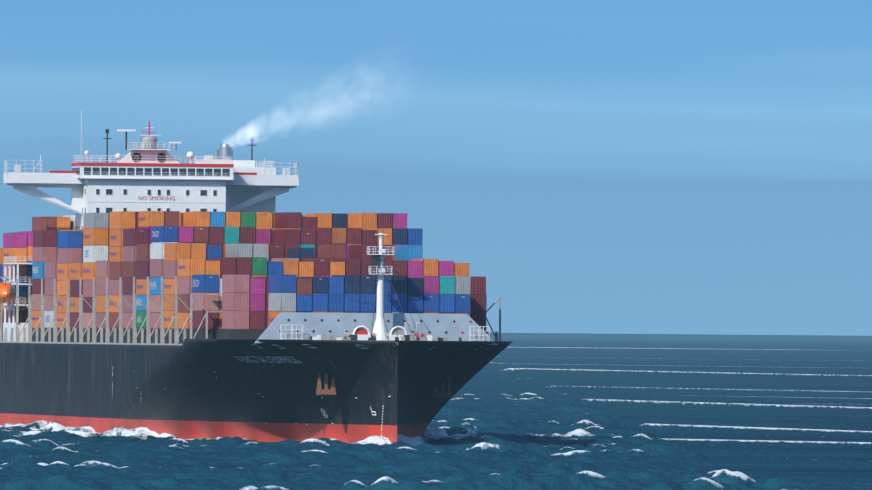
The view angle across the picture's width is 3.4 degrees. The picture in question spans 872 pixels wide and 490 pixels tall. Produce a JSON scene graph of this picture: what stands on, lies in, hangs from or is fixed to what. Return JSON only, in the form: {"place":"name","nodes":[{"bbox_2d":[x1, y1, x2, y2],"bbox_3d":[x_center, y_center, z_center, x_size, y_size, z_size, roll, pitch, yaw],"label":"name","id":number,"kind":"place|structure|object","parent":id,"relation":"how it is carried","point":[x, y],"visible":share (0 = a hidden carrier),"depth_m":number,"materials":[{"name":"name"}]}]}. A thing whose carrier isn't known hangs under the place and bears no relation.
{"place":"outdoors","nodes":[
{"label":"outdoors","id":0,"kind":"place"},
{"bbox_2d":[226,39,419,145],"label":"smoke","id":1,"kind":"object","parent":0,"point":[276,128],"visible":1,"depth_m":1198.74,"materials":[{"name":"white"}]},
{"bbox_2d":[0,333,871,489],"bbox_3d":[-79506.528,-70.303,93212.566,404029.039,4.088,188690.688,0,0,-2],"label":"sea","id":2,"kind":"structure","parent":0,"point":[556,411],"depth_m":2366.25,"materials":[{"name":"liquid"}]},
{"bbox_2d":[0,110,513,442],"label":"container ship","id":3,"kind":"object","parent":2,"relation":"on","point":[150,285],"depth_m":2353.33,"materials":[{"name":"paint"}]},
{"bbox_2d":[0,0,871,335],"label":"sky","id":4,"kind":"structure","parent":0,"point":[604,166],"materials":[{"name":"blue"}]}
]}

